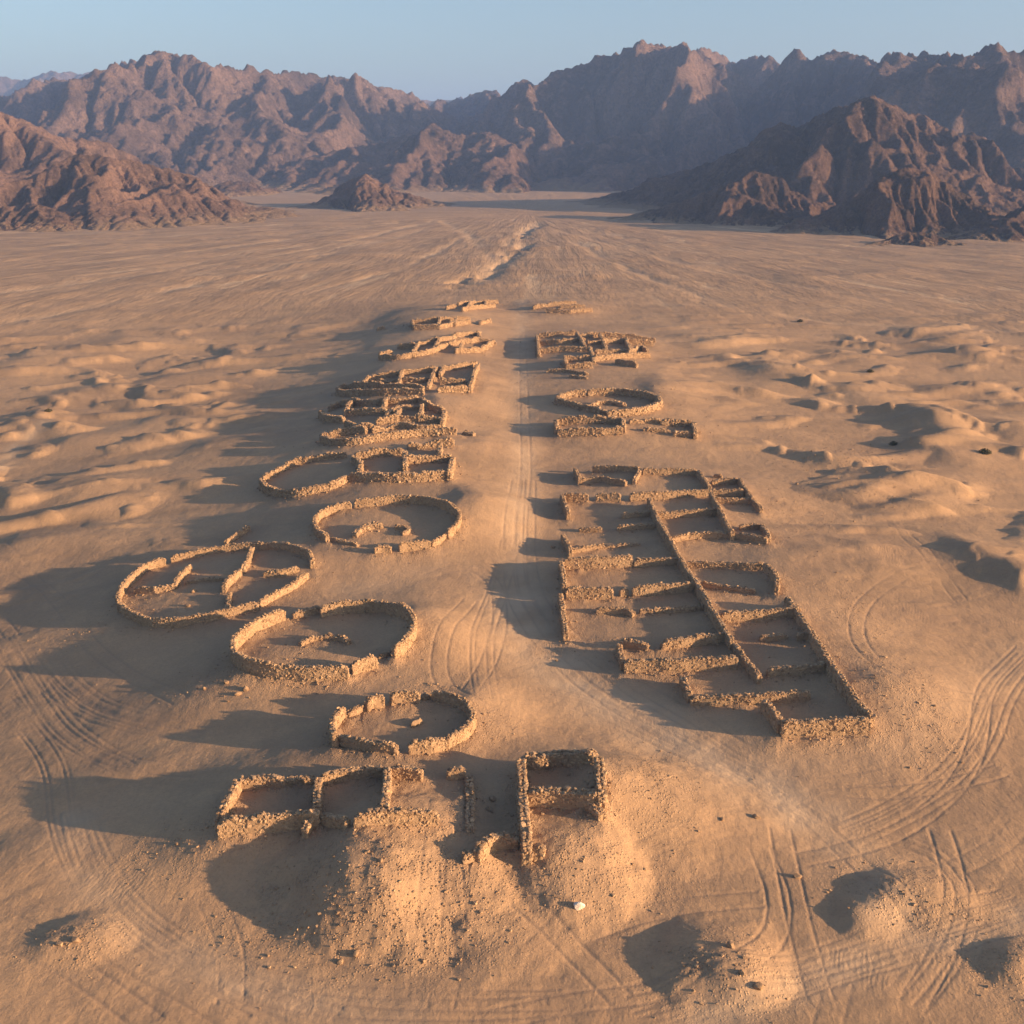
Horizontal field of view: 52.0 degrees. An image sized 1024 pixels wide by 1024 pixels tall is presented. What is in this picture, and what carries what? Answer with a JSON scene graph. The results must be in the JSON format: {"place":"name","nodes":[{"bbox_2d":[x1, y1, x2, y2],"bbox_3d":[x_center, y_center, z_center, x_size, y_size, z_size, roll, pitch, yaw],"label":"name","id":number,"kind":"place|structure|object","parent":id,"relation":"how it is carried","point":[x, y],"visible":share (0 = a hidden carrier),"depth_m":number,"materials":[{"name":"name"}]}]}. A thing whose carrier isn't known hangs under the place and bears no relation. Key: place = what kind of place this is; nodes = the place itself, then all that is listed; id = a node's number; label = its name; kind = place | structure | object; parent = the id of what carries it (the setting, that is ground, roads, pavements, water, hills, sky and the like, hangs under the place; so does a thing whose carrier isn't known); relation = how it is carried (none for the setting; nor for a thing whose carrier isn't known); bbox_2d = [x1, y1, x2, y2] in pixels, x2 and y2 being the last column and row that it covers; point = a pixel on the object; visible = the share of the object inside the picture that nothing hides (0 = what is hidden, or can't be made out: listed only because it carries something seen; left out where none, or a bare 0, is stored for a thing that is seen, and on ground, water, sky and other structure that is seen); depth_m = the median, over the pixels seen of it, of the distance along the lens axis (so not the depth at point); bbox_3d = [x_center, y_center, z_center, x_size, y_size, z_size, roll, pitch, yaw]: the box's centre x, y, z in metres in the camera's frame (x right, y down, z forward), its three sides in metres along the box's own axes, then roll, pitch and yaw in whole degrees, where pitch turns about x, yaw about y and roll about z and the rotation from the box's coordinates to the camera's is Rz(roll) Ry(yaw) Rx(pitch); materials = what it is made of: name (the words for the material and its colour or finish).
{"place":"outdoors","nodes":[
{"label":"outdoors","id":0,"kind":"place"},
{"bbox_2d":[0,203,85,232],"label":"hills","id":1,"kind":"structure","parent":0,"point":[29,217],"depth_m":673.23,"materials":[{"name":"brown stone"}]},
{"bbox_2d":[0,112,259,205],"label":"hills","id":2,"kind":"structure","parent":0,"point":[28,149],"depth_m":966.00,"materials":[{"name":"stone"}]},
{"bbox_2d":[0,154,300,230],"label":"hills","id":3,"kind":"structure","parent":0,"point":[98,192],"depth_m":744.63,"materials":[{"name":"stone"}]},
{"bbox_2d":[0,70,462,105],"bbox_3d":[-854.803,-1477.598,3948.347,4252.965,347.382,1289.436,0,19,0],"label":"mountains","id":4,"kind":"structure","parent":0,"point":[8,86],"depth_m":3983.97,"materials":[{"name":"brown stone"}]},
{"bbox_2d":[0,50,464,186],"bbox_3d":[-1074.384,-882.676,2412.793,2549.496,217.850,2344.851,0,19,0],"label":"mountains","id":5,"kind":"structure","parent":0,"point":[204,122],"depth_m":1612.16,"materials":[{"name":"brown stone"}]},
{"bbox_2d":[213,180,281,196],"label":"hills","id":6,"kind":"structure","parent":0,"point":[234,189],"depth_m":1189.77,"materials":[{"name":"stone"}]},
{"bbox_2d":[280,174,455,211],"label":"hills","id":7,"kind":"structure","parent":0,"point":[364,193],"depth_m":921.59,"materials":[{"name":"stone"}]},
{"bbox_2d":[260,123,620,194],"bbox_3d":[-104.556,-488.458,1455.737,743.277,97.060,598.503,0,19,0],"label":"hills","id":8,"kind":"structure","parent":0,"point":[432,157],"depth_m":1381.67,"materials":[{"name":"stone"}]},
{"bbox_2d":[0,190,1023,1023],"bbox_3d":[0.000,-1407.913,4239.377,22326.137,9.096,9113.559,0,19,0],"label":"ground","id":9,"kind":"structure","parent":0,"point":[246,348],"depth_m":110.82,"materials":[{"name":"beige sand"}]},
{"bbox_2d":[71,937,79,942],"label":"boulder","id":10,"kind":"object","parent":9,"relation":"on","point":[75,939],"visible":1,"depth_m":66.71,"materials":[{"name":"stone"}]},
{"bbox_2d":[115,541,314,628],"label":"oval enclosure","id":11,"kind":"object","parent":9,"relation":"on","point":[133,577],"visible":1,"depth_m":122.50,"materials":[{"name":"stone"}]},
{"bbox_2d":[223,525,250,544],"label":"wall stub","id":12,"kind":"object","parent":9,"relation":"on","point":[236,535],"depth_m":139.25,"materials":[{"name":"stone"}]},
{"bbox_2d":[243,685,248,691],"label":"boulder","id":13,"kind":"object","parent":9,"relation":"on","point":[245,688],"visible":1,"depth_m":96.71,"materials":[{"name":"stone"}]},
{"bbox_2d":[229,598,416,683],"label":"round enclosure","id":14,"kind":"object","parent":9,"relation":"on","point":[304,674],"visible":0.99,"depth_m":101.82,"materials":[{"name":"stone"}]},
{"bbox_2d":[298,632,351,646],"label":"stone arc","id":15,"kind":"object","parent":9,"relation":"on","point":[344,639],"visible":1,"depth_m":104.92,"materials":[{"name":"beige stone"}]},
{"bbox_2d":[214,762,439,839],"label":"stone ruins","id":16,"kind":"object","parent":9,"relation":"on","point":[305,822],"visible":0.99,"depth_m":75.19,"materials":[{"name":"stone"}]},
{"bbox_2d":[337,959,342,964],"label":"boulder","id":17,"kind":"object","parent":9,"relation":"on","point":[339,961],"visible":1,"depth_m":65.48,"materials":[{"name":"stone"}]},
{"bbox_2d":[353,950,358,956],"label":"boulder","id":18,"kind":"object","parent":9,"relation":"on","point":[355,953],"visible":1,"depth_m":65.63,"materials":[{"name":"stone"}]},
{"bbox_2d":[259,436,455,497],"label":"stone ruins","id":19,"kind":"object","parent":9,"relation":"on","point":[360,456],"visible":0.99,"depth_m":158.24,"materials":[{"name":"stone"}]},
{"bbox_2d":[352,521,383,537],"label":"stone arc","id":20,"kind":"object","parent":9,"relation":"on","point":[361,529],"visible":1,"depth_m":134.49,"materials":[{"name":"beige stone"}]},
{"bbox_2d":[318,395,447,426],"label":"stone ruins","id":21,"kind":"object","parent":9,"relation":"on","point":[389,416],"visible":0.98,"depth_m":192.41,"materials":[{"name":"stone"}]},
{"bbox_2d":[312,494,461,553],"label":"round enclosure","id":22,"kind":"object","parent":9,"relation":"on","point":[422,544],"visible":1,"depth_m":137.39,"materials":[{"name":"stone"}]},
{"bbox_2d":[319,420,475,445],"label":"stone ruins","id":23,"kind":"object","parent":9,"relation":"on","point":[413,430],"visible":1,"depth_m":176.33,"materials":[{"name":"stone"}]},
{"bbox_2d":[328,689,476,755],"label":"round enclosure","id":24,"kind":"object","parent":9,"relation":"on","point":[432,745],"visible":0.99,"depth_m":88.07,"materials":[{"name":"stone"}]},
{"bbox_2d":[394,524,410,535],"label":"stone arc","id":25,"kind":"object","parent":9,"relation":"on","point":[406,530],"visible":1,"depth_m":134.11,"materials":[{"name":"beige stone"}]},
{"bbox_2d":[335,361,479,396],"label":"stone ruins","id":26,"kind":"object","parent":9,"relation":"on","point":[411,386],"visible":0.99,"depth_m":215.62,"materials":[{"name":"stone"}]},
{"bbox_2d":[410,718,422,726],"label":"boulder","id":27,"kind":"object","parent":9,"relation":"on","point":[416,722],"visible":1,"depth_m":89.74,"materials":[{"name":"stone"}]},
{"bbox_2d":[376,316,491,330],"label":"stone ruins","id":28,"kind":"object","parent":9,"relation":"on","point":[439,320],"visible":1,"depth_m":292.98,"materials":[{"name":"stone"}]},
{"bbox_2d":[378,330,495,360],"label":"stone ruins","id":29,"kind":"object","parent":9,"relation":"on","point":[438,345],"visible":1,"depth_m":256.40,"materials":[{"name":"stone"}]},
{"bbox_2d":[445,299,498,311],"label":"rubble walls","id":30,"kind":"structure","parent":9,"relation":"on","point":[475,305],"depth_m":327.18,"materials":[{"name":"stone"}]},
{"bbox_2d":[446,765,518,864],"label":"collapsed wall","id":31,"kind":"structure","parent":9,"relation":"on","point":[489,844],"depth_m":73.03,"materials":[{"name":"stone"}]},
{"bbox_2d":[486,806,492,812],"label":"boulder","id":32,"kind":"object","parent":9,"relation":"on","point":[489,808],"visible":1,"depth_m":77.64,"materials":[{"name":"stone"}]},
{"bbox_2d":[489,796,495,800],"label":"boulder","id":33,"kind":"object","parent":9,"relation":"on","point":[492,798],"visible":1,"depth_m":78.70,"materials":[{"name":"stone"}]},
{"bbox_2d":[3,302,1022,1023],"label":"rubble","id":34,"kind":"object","parent":9,"relation":"on","point":[59,944],"visible":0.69,"depth_m":86.67,"materials":[{"name":"stone"}]},
{"bbox_2d":[515,748,607,867],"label":"corner room","id":35,"kind":"object","parent":9,"relation":"on","point":[594,802],"visible":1,"depth_m":77.28,"materials":[{"name":"stone"}]},
{"bbox_2d":[532,300,592,313],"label":"rubble walls","id":36,"kind":"structure","parent":9,"relation":"on","point":[565,304],"depth_m":328.08,"materials":[{"name":"stone"}]},
{"bbox_2d":[546,368,588,378],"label":"rubble walls","id":37,"kind":"structure","parent":9,"relation":"on","point":[570,371],"depth_m":229.43,"materials":[{"name":"stone"}]},
{"bbox_2d":[574,902,584,910],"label":"boulder","id":38,"kind":"object","parent":9,"relation":"on","point":[579,906],"visible":1,"depth_m":68.84,"materials":[{"name":"beige stone"}]},
{"bbox_2d":[535,329,655,368],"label":"room block","id":39,"kind":"structure","parent":9,"relation":"on","point":[627,340],"depth_m":255.15,"materials":[{"name":"stone"}]},
{"bbox_2d":[553,387,662,416],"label":"round enclosure","id":40,"kind":"object","parent":9,"relation":"on","point":[561,399],"visible":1,"depth_m":202.11,"materials":[{"name":"stone"}]},
{"bbox_2d":[590,399,626,406],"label":"stone arc","id":41,"kind":"object","parent":9,"relation":"on","point":[617,403],"visible":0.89,"depth_m":200.39,"materials":[{"name":"beige stone"}]},
{"bbox_2d":[553,414,697,438],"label":"stone ruins","id":42,"kind":"object","parent":9,"relation":"on","point":[597,419],"visible":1,"depth_m":184.62,"materials":[{"name":"stone"}]},
{"bbox_2d":[557,464,876,738],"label":"walled compound","id":43,"kind":"object","parent":9,"relation":"on","point":[862,723],"visible":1,"depth_m":112.73,"materials":[{"name":"stone"}]},
{"bbox_2d":[726,941,734,948],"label":"boulder","id":44,"kind":"object","parent":9,"relation":"on","point":[729,944],"visible":1,"depth_m":65.10,"materials":[{"name":"stone"}]},
{"bbox_2d":[752,813,759,818],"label":"boulder","id":45,"kind":"object","parent":9,"relation":"on","point":[755,816],"visible":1,"depth_m":78.86,"materials":[{"name":"stone"}]},
{"bbox_2d":[753,982,763,990],"bbox_3d":[14.720,28.322,62.726,0.678,0.388,0.543,0,19,0],"label":"boulder","id":46,"kind":"object","parent":9,"relation":"on","point":[758,985],"visible":1,"depth_m":62.59,"materials":[{"name":"stone"}]},
{"bbox_2d":[793,873,801,878],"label":"boulder","id":47,"kind":"object","parent":9,"relation":"on","point":[797,876],"visible":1,"depth_m":73.11,"materials":[{"name":"stone"}]},
{"bbox_2d":[889,441,897,445],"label":"desert shrub","id":48,"kind":"object","parent":9,"relation":"on","point":[895,443],"visible":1,"depth_m":181.85,"materials":[{"name":"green plant"}]},
{"bbox_2d":[979,448,991,454],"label":"desert shrub","id":49,"kind":"object","parent":9,"relation":"on","point":[984,451],"visible":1,"depth_m":175.20,"materials":[{"name":"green plant"}]},
{"bbox_2d":[0,0,1023,100],"label":"sky","id":50,"kind":"structure","parent":0,"point":[433,50],"materials":[{"name":"blue"}]},
{"bbox_2d":[606,170,833,226],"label":"hills","id":51,"kind":"structure","parent":0,"point":[753,198],"depth_m":737.78,"materials":[{"name":"brown stone"}]},
{"bbox_2d":[429,39,1023,191],"bbox_3d":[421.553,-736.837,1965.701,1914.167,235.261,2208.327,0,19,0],"label":"mountains","id":52,"kind":"structure","parent":0,"point":[637,114],"depth_m":1544.47,"materials":[{"name":"brown stone"}]},
{"bbox_2d":[566,95,1023,215],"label":"hills","id":53,"kind":"structure","parent":0,"point":[835,156],"depth_m":848.71,"materials":[{"name":"brown stone"}]},
{"bbox_2d":[770,167,999,238],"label":"hills","id":54,"kind":"structure","parent":0,"point":[898,201],"depth_m":637.51,"materials":[{"name":"stone"}]},
{"bbox_2d":[866,232,967,246],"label":"hills","id":55,"kind":"structure","parent":0,"point":[921,239],"depth_m":565.75,"materials":[{"name":"brown stone"}]},
{"bbox_2d":[943,205,1023,241],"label":"hills","id":56,"kind":"structure","parent":0,"point":[1008,227],"depth_m":597.93,"materials":[{"name":"brown stone"}]}
]}

